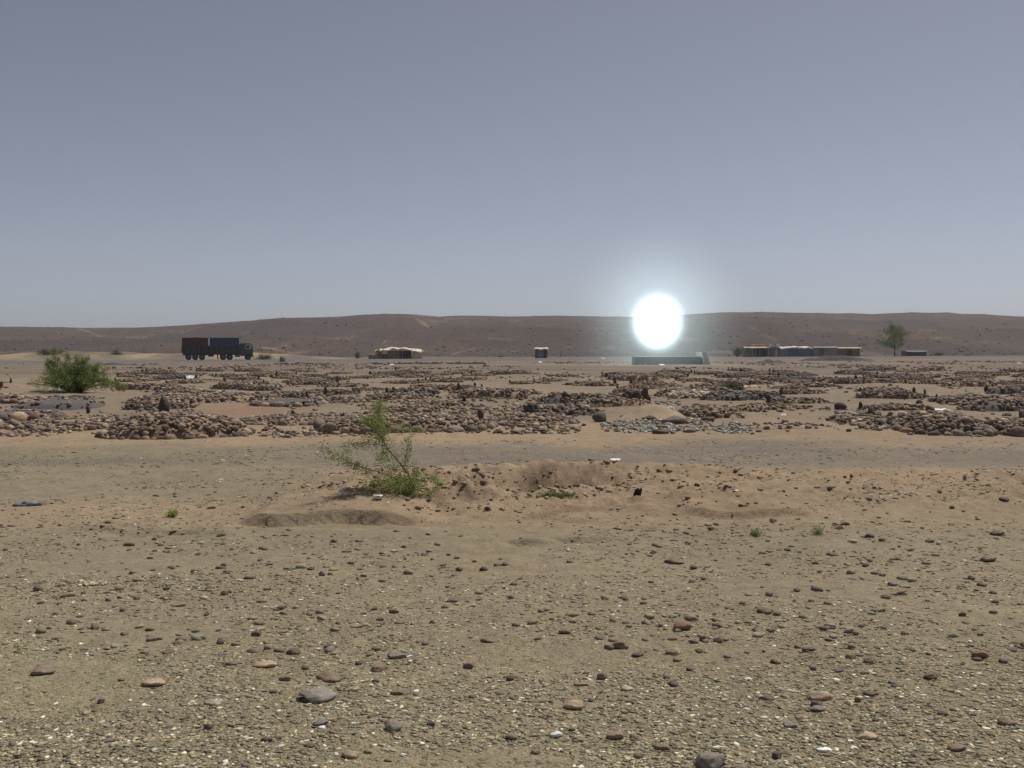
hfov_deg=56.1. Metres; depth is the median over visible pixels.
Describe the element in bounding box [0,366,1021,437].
rubble
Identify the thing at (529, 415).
stone grave
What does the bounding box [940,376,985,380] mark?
stone grave
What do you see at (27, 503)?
rag
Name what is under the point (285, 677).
stone
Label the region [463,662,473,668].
stone
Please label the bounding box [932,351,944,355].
bush
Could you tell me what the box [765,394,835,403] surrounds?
stone grave
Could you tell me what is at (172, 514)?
tuft
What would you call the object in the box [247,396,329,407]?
stone grave
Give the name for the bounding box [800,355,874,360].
earth bank
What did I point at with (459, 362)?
stone row
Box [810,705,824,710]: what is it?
stone
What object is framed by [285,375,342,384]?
stone grave
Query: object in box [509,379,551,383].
stone grave
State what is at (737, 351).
bush
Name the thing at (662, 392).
stone grave
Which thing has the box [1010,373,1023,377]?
stone grave
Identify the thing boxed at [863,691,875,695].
stone
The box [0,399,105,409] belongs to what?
stone grave
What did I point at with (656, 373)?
stone grave
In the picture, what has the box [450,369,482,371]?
stone grave
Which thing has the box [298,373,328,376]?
stone grave
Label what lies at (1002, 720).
stone
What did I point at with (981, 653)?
stone
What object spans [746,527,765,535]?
tuft
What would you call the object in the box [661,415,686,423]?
stone
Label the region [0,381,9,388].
stone grave
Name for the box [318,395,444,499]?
shrub
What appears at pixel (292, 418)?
stone grave
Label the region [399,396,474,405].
stone grave
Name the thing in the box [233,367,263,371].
stone grave
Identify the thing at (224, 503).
track gravel
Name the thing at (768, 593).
stone
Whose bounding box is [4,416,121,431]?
stone grave
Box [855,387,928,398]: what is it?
stone grave
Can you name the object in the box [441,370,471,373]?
stone grave
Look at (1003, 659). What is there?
stone
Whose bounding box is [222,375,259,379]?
stone grave
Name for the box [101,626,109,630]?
stone
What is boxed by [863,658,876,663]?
stone
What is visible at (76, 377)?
bush
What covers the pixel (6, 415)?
stone grave
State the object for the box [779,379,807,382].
stone grave
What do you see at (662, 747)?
stone
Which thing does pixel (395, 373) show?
stone grave
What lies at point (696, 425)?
broken glass
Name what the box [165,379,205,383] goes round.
stone grave
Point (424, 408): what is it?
stone grave
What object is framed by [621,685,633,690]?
stone
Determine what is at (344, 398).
stone grave
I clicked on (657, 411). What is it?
sand mound
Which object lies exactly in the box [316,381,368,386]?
stone grave
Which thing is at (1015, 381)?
stone grave
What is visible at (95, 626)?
stone
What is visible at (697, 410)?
stone grave
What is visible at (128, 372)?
stone grave
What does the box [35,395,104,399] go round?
stone grave
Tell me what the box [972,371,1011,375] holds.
stone grave
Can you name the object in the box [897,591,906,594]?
stone
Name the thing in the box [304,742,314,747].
stone
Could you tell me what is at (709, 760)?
stone
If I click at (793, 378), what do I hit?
stone grave
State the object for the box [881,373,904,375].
stone grave
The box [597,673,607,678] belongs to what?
stone
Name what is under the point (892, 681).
stone
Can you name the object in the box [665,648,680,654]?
stone
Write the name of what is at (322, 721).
stone
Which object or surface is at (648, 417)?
stone
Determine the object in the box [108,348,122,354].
bush
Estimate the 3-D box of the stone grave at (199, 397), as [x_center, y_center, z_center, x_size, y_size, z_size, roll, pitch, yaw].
[-11.274,0.512,32.432,4.052,0.430,2.857,0,2,0]
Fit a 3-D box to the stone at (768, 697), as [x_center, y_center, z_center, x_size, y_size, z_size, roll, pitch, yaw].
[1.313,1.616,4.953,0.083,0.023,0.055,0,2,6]
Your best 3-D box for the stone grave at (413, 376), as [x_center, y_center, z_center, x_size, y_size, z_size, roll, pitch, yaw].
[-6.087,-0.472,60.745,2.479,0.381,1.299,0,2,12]
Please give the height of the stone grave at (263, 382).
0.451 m
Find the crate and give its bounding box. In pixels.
[770,344,779,346]
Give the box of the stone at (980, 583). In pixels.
[976,580,987,585]
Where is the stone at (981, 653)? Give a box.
[971,650,987,657]
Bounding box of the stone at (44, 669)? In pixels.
[30,665,56,674]
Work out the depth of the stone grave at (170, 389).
39.90 m
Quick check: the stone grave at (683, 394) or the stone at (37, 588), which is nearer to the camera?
the stone at (37, 588)
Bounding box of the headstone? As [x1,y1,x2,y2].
[86,405,89,413]
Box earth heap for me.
[758,359,783,362]
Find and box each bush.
[27,350,127,391]
[33,348,63,354]
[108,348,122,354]
[215,381,225,388]
[254,353,274,359]
[353,351,362,357]
[718,380,743,389]
[730,347,744,356]
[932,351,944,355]
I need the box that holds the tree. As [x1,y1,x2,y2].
[872,320,912,355]
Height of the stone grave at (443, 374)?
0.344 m
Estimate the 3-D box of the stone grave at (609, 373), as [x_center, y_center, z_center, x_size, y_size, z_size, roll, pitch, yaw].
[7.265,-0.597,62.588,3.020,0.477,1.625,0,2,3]
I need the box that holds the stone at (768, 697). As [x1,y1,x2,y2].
[759,694,774,699]
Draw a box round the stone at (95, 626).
[91,623,99,628]
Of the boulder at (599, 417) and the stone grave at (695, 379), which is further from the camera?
the stone grave at (695, 379)
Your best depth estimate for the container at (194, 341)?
168.63 m
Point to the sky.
(163, 162)
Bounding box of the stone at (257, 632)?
[251,630,261,635]
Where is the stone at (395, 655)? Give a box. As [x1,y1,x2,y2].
[388,651,406,658]
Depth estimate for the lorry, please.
170.12 m
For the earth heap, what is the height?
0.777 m
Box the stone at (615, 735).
[606,731,623,738]
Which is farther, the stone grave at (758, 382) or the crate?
the crate
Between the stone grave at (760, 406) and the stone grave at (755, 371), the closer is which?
the stone grave at (760, 406)
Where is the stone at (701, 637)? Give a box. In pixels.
[699,635,708,640]
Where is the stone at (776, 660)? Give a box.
[770,657,780,663]
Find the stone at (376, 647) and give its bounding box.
[371,645,380,649]
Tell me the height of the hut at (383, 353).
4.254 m
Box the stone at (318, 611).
[315,609,324,613]
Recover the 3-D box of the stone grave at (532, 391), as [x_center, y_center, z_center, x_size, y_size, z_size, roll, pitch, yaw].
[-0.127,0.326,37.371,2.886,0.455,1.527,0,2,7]
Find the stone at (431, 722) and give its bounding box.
[427,720,434,725]
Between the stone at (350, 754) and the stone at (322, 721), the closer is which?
the stone at (350, 754)
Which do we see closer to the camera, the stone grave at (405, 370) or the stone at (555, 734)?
the stone at (555, 734)
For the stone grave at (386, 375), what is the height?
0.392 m
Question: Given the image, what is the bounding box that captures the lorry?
[181,343,253,359]
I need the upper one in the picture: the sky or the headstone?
the sky
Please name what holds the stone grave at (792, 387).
on the ground
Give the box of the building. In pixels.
[632,352,709,364]
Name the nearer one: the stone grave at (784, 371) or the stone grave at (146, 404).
the stone grave at (146, 404)
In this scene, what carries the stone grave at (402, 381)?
on the ground
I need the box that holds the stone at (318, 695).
[299,687,336,703]
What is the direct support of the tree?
on the ground
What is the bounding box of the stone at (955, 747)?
[946,743,965,750]
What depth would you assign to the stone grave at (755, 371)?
74.57 m
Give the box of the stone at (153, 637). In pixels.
[146,634,162,640]
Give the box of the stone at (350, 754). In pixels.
[342,750,358,758]
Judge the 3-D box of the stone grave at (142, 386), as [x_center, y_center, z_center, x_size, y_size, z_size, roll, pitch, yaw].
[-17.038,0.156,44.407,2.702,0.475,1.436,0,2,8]
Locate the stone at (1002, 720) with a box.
[997,715,1015,724]
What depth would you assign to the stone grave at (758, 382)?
49.90 m
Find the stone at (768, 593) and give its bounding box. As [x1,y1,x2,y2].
[765,591,772,595]
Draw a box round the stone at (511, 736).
[505,733,517,739]
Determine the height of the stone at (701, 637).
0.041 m
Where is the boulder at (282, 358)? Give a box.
[280,356,285,361]
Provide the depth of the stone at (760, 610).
6.44 m
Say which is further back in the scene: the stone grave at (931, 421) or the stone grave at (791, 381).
the stone grave at (791, 381)
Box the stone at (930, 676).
[924,673,937,678]
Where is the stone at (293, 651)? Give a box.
[286,648,300,654]
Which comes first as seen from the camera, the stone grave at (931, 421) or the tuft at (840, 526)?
the tuft at (840, 526)
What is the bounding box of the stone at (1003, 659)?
[998,657,1007,662]
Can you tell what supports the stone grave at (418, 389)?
on the ground
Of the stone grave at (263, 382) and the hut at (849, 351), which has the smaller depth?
the stone grave at (263, 382)
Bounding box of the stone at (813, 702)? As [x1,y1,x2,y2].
[811,700,821,705]
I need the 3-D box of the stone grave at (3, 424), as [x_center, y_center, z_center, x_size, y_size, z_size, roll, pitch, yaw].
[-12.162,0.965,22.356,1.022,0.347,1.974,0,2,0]
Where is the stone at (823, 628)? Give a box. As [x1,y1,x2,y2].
[819,626,827,629]
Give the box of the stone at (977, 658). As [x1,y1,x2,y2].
[971,657,982,660]
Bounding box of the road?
[0,355,1023,361]
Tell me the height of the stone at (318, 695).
0.066 m
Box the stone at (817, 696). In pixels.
[806,691,833,700]
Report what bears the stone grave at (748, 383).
on the ground
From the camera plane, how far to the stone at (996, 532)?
9.32 m
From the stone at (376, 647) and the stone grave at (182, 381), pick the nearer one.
the stone at (376, 647)
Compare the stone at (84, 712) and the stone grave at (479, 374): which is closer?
the stone at (84, 712)
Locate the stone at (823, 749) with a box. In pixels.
[817,747,831,751]
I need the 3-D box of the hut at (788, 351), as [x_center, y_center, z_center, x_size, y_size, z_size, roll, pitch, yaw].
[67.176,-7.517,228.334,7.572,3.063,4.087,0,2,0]
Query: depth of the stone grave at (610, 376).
57.38 m
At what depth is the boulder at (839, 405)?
27.75 m
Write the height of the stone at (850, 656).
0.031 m
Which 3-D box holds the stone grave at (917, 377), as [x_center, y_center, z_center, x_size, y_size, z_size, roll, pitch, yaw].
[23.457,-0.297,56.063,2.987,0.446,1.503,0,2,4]
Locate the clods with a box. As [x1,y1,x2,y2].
[111,458,988,514]
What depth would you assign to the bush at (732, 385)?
39.50 m
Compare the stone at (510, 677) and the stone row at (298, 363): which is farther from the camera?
the stone row at (298, 363)
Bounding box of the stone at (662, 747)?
[655,744,670,749]
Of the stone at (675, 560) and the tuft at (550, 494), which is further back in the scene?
the tuft at (550, 494)
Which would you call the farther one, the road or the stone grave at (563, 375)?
the road
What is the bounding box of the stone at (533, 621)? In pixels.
[527,619,537,624]
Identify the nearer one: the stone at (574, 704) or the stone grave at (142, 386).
the stone at (574, 704)
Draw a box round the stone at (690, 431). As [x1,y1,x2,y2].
[683,429,695,432]
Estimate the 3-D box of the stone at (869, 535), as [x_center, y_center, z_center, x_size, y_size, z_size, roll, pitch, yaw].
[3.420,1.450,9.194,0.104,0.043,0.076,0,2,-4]
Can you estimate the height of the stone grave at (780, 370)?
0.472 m
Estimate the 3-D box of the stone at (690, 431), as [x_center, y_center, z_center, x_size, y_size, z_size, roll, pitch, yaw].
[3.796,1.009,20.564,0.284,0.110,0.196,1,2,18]
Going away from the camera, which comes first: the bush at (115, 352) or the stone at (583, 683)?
the stone at (583, 683)
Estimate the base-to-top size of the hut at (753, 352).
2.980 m
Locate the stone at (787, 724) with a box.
[783,721,796,727]
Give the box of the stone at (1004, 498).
[999,497,1009,500]
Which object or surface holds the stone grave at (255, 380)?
on the ground
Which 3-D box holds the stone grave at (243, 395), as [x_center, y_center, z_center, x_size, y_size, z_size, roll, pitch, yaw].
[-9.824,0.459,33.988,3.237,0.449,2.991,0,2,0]
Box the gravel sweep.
[0,478,1023,602]
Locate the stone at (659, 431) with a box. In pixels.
[652,429,668,433]
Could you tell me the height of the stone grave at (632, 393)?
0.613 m
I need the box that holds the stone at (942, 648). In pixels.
[936,646,945,649]
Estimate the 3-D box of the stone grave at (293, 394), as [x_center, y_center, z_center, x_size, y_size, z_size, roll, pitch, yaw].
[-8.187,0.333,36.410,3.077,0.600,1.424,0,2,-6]
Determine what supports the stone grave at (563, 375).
on the ground
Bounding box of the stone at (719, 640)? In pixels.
[713,637,722,642]
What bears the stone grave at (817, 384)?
on the ground
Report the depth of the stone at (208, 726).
4.50 m
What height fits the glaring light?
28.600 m
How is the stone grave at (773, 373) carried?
on the ground
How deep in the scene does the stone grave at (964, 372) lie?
70.47 m
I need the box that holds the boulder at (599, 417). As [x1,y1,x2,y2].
[592,412,605,421]
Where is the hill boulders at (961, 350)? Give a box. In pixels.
[0,312,1023,356]
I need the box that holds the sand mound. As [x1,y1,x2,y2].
[619,404,684,418]
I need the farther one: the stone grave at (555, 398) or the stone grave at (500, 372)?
the stone grave at (500, 372)
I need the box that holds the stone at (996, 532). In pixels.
[989,530,1004,535]
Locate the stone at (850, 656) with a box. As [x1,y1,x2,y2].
[845,653,855,658]
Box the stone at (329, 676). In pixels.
[315,670,342,682]
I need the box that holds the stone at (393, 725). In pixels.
[385,720,401,730]
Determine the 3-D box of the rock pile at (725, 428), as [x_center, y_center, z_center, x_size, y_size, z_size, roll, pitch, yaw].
[5.011,0.990,21.730,0.919,0.142,3.104,1,2,15]
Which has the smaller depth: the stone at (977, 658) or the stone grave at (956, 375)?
the stone at (977, 658)
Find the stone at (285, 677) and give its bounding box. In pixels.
[278,675,291,680]
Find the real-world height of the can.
0.046 m
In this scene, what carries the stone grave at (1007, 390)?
on the ground
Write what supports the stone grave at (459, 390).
on the ground
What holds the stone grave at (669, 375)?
on the ground
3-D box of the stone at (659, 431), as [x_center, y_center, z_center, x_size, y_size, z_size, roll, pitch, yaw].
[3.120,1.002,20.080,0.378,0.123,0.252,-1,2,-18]
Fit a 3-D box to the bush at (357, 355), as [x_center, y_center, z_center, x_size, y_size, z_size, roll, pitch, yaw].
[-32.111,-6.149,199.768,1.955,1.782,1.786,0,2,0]
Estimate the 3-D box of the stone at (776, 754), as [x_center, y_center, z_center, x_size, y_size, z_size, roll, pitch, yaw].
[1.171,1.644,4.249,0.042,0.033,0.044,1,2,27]
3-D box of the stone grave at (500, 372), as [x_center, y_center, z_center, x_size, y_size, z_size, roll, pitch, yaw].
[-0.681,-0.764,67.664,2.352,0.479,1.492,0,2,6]
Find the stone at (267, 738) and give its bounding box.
[261,736,272,741]
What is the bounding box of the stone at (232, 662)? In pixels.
[225,660,237,664]
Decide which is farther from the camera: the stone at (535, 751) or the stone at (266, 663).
the stone at (266, 663)
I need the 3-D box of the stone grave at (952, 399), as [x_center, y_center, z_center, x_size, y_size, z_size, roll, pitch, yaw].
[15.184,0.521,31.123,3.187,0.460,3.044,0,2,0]
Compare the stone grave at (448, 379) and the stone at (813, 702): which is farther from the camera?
the stone grave at (448, 379)
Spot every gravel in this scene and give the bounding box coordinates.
[0,438,1023,505]
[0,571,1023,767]
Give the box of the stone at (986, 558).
[980,555,995,561]
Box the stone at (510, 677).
[506,675,514,679]
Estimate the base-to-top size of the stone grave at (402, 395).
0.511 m
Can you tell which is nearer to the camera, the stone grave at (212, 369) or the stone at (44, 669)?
the stone at (44, 669)
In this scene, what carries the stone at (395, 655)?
on the ground
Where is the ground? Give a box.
[0,351,1023,767]
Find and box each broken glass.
[77,579,108,585]
[600,417,680,432]
[640,416,715,431]
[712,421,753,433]
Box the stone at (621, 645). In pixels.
[613,641,628,648]
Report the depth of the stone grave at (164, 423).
19.93 m
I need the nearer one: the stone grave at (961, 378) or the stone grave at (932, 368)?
the stone grave at (961, 378)
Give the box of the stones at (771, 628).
[0,463,1023,656]
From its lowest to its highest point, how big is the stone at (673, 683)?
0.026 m
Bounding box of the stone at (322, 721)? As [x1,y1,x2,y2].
[312,718,328,725]
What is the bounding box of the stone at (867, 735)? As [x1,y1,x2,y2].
[858,731,876,738]
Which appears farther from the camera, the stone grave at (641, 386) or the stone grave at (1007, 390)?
the stone grave at (641, 386)
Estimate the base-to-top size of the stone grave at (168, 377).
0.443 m
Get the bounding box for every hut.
[368,341,423,358]
[742,347,766,356]
[764,347,780,356]
[780,346,812,356]
[809,346,838,356]
[837,347,860,355]
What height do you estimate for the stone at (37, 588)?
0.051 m
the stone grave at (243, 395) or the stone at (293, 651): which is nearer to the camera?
the stone at (293, 651)
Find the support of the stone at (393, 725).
on the ground
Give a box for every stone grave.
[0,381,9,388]
[0,395,48,403]
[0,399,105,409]
[0,408,64,421]
[0,419,18,428]
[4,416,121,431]
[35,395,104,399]
[94,395,255,439]
[111,382,167,389]
[113,378,155,381]
[116,374,152,377]
[117,369,155,374]
[121,392,228,403]
[121,399,193,409]
[131,369,174,371]
[140,368,178,374]
[152,374,199,379]
[152,389,225,394]
[154,386,195,392]
[158,383,182,386]
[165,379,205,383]
[179,372,204,374]
[184,376,226,381]
[195,367,224,371]
[205,391,277,400]
[209,381,259,389]
[210,379,267,385]
[211,373,242,376]
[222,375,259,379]
[223,376,269,384]
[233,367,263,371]
[236,384,281,390]
[238,410,344,425]
[240,370,279,376]
[246,370,279,373]
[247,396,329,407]
[265,385,333,397]
[268,371,296,374]
[270,375,307,378]
[280,367,310,370]
[282,377,332,382]
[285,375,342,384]
[291,369,317,371]
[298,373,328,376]
[302,407,498,433]
[305,391,371,401]
[307,388,360,394]
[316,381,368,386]
[320,375,350,379]
[325,371,352,373]
[350,374,384,378]
[352,386,389,390]
[364,390,438,399]
[367,373,395,376]
[369,371,410,375]
[381,378,419,383]
[381,401,458,411]
[385,386,440,393]
[395,367,415,371]
[397,374,432,377]
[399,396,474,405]
[405,373,442,376]
[405,379,430,382]
[409,370,431,373]
[410,383,450,387]
[425,376,463,382]
[430,372,453,375]
[434,382,483,390]
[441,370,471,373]
[448,382,505,393]
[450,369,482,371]
[453,387,534,398]
[457,376,486,379]
[462,372,496,375]
[477,402,579,425]
[487,370,518,374]
[496,387,542,393]
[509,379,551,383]
[516,371,539,373]
[521,403,603,414]
[525,392,627,403]
[533,378,567,381]
[547,374,578,376]
[562,377,622,385]
[568,396,651,406]
[601,371,638,376]
[605,372,664,379]
[608,386,650,399]
[609,374,658,380]
[616,384,662,388]
[628,381,682,386]
[629,379,665,383]
[647,371,677,374]
[652,371,692,375]
[653,387,723,395]
[654,373,688,377]
[657,369,692,373]
[666,389,709,398]
[674,376,714,381]
[678,403,745,418]
[679,386,741,390]
[685,381,745,389]
[694,370,726,374]
[698,389,785,400]
[701,380,750,386]
[714,372,757,377]
[727,367,753,370]
[728,378,775,384]
[730,402,802,410]
[734,372,770,375]
[740,368,772,372]
[747,420,836,429]
[750,375,783,380]
[760,372,777,375]
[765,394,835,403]
[767,384,807,388]
[769,368,794,371]
[772,376,823,381]
[773,369,798,373]
[777,372,818,375]
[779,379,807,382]
[779,379,808,383]
[780,387,827,394]
[785,381,836,386]
[809,375,867,383]
[818,406,885,425]
[833,368,869,373]
[842,371,877,374]
[844,376,872,379]
[853,385,899,391]
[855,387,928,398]
[857,366,896,370]
[857,401,933,410]
[858,424,887,430]
[861,387,918,392]
[862,374,896,377]
[866,378,911,382]
[880,405,997,436]
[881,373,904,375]
[888,375,934,380]
[896,369,924,371]
[901,372,949,377]
[902,379,945,383]
[917,367,945,370]
[927,393,1019,404]
[935,380,1007,386]
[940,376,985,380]
[953,370,978,373]
[953,398,1023,411]
[955,374,996,376]
[957,374,995,378]
[971,378,1007,381]
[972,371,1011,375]
[982,409,1023,436]
[984,385,1023,394]
[1001,379,1023,384]
[1002,367,1023,372]
[1006,391,1023,395]
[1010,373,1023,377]
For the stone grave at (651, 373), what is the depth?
71.74 m
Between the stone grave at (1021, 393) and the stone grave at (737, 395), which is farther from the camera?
the stone grave at (1021, 393)
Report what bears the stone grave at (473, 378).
on the ground
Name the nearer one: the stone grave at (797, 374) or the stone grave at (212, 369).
the stone grave at (797, 374)
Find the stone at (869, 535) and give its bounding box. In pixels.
[865,533,874,536]
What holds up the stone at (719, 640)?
on the ground
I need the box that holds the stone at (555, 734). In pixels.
[550,731,561,737]
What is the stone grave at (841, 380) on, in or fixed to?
on the ground
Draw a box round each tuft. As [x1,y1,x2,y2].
[164,508,178,516]
[538,489,568,498]
[551,489,579,498]
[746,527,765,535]
[811,524,823,534]
[830,524,846,528]
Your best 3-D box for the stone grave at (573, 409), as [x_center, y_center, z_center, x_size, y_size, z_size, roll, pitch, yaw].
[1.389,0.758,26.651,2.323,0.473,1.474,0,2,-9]
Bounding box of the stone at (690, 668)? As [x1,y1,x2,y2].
[686,667,694,670]
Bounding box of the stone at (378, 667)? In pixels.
[371,664,388,671]
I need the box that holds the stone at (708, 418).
[701,417,714,420]
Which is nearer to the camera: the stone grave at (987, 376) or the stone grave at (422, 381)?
the stone grave at (422, 381)
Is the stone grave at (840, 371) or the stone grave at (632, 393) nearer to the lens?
the stone grave at (632, 393)
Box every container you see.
[182,338,208,345]
[209,338,238,345]
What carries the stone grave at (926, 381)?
on the ground
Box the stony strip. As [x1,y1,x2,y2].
[0,360,1023,369]
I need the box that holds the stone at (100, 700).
[97,698,104,703]
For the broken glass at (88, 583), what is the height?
0.038 m
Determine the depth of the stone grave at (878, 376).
59.54 m
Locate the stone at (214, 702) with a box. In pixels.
[204,699,222,705]
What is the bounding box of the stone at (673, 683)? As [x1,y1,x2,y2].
[668,680,678,686]
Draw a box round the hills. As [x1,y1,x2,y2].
[0,312,1023,356]
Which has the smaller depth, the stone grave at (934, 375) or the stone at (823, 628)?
the stone at (823, 628)
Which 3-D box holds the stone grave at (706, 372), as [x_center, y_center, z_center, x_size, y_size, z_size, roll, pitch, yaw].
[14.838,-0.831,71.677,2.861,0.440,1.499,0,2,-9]
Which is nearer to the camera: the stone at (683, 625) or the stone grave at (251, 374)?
the stone at (683, 625)
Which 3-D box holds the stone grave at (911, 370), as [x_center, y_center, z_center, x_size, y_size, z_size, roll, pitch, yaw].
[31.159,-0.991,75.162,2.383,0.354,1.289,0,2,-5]
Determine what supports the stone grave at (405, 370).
on the ground
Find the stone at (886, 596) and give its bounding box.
[880,595,891,598]
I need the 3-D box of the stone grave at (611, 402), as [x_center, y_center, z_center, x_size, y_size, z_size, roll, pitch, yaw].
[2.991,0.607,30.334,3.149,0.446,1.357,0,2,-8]
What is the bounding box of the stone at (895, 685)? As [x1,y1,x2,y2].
[890,684,901,686]
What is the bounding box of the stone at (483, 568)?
[479,566,487,570]
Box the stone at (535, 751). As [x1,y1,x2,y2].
[530,749,540,753]
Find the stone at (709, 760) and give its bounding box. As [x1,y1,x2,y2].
[695,752,726,767]
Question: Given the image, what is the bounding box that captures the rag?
[13,500,41,505]
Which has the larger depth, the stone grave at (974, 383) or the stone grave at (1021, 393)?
the stone grave at (974, 383)
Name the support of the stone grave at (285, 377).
on the ground
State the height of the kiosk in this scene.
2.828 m
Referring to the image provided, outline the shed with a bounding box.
[901,351,927,355]
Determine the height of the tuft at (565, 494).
0.185 m
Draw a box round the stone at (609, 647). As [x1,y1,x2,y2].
[604,644,614,649]
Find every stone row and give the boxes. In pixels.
[274,362,325,363]
[372,361,441,363]
[447,361,485,363]
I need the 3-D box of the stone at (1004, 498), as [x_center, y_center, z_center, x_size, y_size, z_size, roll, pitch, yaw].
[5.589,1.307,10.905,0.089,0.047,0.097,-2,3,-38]
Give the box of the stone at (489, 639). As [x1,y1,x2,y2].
[480,637,496,642]
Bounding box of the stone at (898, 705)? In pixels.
[894,703,904,707]
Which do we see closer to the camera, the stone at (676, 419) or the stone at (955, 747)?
the stone at (955, 747)
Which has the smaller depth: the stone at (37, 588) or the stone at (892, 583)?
the stone at (37, 588)
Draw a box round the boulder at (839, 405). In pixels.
[834,402,846,409]
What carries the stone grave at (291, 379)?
on the ground
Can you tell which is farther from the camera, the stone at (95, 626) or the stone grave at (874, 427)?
the stone grave at (874, 427)
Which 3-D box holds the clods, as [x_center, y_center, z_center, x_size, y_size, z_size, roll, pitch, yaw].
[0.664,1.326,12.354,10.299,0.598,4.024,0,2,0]
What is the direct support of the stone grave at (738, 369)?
on the ground
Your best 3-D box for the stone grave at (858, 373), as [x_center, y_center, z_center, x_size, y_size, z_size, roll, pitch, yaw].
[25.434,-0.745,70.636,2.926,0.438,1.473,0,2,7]
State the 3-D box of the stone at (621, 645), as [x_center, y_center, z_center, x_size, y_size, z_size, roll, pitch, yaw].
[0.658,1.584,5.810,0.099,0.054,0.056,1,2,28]
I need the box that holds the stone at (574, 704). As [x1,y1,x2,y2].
[563,700,583,708]
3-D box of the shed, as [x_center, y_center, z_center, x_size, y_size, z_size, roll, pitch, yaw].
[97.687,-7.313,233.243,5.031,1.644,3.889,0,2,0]
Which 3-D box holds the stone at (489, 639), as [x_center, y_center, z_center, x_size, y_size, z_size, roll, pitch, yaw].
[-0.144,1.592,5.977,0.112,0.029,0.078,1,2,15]
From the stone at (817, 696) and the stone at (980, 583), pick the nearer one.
the stone at (817, 696)
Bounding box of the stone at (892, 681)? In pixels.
[888,680,897,683]
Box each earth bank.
[99,362,127,364]
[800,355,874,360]
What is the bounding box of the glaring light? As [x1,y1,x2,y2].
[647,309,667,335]
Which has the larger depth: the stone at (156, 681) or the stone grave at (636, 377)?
the stone grave at (636, 377)
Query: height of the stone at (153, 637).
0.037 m
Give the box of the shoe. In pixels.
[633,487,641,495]
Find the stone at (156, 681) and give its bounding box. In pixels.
[141,678,165,685]
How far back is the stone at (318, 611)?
6.56 m
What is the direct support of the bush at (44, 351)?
on the ground
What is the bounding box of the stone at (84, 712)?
[81,710,90,714]
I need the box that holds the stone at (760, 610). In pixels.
[756,608,765,612]
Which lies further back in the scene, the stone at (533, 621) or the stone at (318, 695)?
the stone at (533, 621)
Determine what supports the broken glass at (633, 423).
on the ground
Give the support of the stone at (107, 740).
on the ground
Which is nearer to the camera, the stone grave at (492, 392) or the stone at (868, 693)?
the stone at (868, 693)
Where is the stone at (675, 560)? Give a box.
[664,558,683,563]
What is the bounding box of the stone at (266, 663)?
[253,660,276,667]
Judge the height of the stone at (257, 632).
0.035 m
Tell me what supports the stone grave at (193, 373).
on the ground
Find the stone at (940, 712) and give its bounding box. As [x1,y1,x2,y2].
[936,710,947,714]
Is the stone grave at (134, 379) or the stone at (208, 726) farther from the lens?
the stone grave at (134, 379)
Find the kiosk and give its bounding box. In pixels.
[534,347,547,357]
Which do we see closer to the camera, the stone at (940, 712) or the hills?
the stone at (940, 712)
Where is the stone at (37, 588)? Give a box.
[32,585,42,590]
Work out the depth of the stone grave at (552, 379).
55.21 m
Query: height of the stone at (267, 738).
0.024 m
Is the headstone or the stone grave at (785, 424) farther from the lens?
the headstone
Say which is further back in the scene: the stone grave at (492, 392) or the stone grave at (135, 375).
the stone grave at (135, 375)
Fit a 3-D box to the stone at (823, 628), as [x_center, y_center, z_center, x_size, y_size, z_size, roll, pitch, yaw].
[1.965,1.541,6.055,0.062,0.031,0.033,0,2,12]
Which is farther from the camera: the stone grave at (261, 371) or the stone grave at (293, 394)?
the stone grave at (261, 371)
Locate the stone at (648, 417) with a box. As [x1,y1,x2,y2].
[641,415,655,419]
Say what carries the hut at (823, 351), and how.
on the ground
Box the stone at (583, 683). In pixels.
[574,681,588,685]
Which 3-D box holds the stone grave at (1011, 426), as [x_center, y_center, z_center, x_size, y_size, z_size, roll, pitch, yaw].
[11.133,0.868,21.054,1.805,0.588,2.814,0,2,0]
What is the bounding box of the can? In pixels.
[373,494,382,498]
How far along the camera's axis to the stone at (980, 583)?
7.39 m
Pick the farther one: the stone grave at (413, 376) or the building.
the building
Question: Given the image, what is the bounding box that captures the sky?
[0,0,1023,327]
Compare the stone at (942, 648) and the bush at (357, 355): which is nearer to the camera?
the stone at (942, 648)
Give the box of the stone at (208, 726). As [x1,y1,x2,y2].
[203,723,213,728]
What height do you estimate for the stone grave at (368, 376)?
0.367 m
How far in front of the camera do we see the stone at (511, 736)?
4.44 m
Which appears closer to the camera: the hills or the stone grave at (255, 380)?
the stone grave at (255, 380)
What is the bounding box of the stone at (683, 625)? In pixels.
[673,621,690,629]
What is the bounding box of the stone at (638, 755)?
[633,752,642,757]
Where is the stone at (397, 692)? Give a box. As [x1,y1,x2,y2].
[390,689,403,694]
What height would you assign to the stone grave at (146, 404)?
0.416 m
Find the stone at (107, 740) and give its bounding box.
[101,738,112,741]
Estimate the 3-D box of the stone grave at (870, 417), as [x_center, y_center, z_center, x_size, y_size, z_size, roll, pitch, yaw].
[8.365,0.809,22.846,1.563,0.447,2.832,0,2,0]
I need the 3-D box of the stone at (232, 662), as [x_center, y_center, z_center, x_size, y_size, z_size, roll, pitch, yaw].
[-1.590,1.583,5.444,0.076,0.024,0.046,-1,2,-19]
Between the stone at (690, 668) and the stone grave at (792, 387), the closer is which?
the stone at (690, 668)
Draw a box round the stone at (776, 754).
[772,751,781,758]
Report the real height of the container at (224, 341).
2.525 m
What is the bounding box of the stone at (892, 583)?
[887,582,897,585]
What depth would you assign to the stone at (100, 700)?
4.84 m
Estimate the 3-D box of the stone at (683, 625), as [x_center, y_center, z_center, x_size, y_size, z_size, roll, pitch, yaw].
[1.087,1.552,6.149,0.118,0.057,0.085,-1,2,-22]

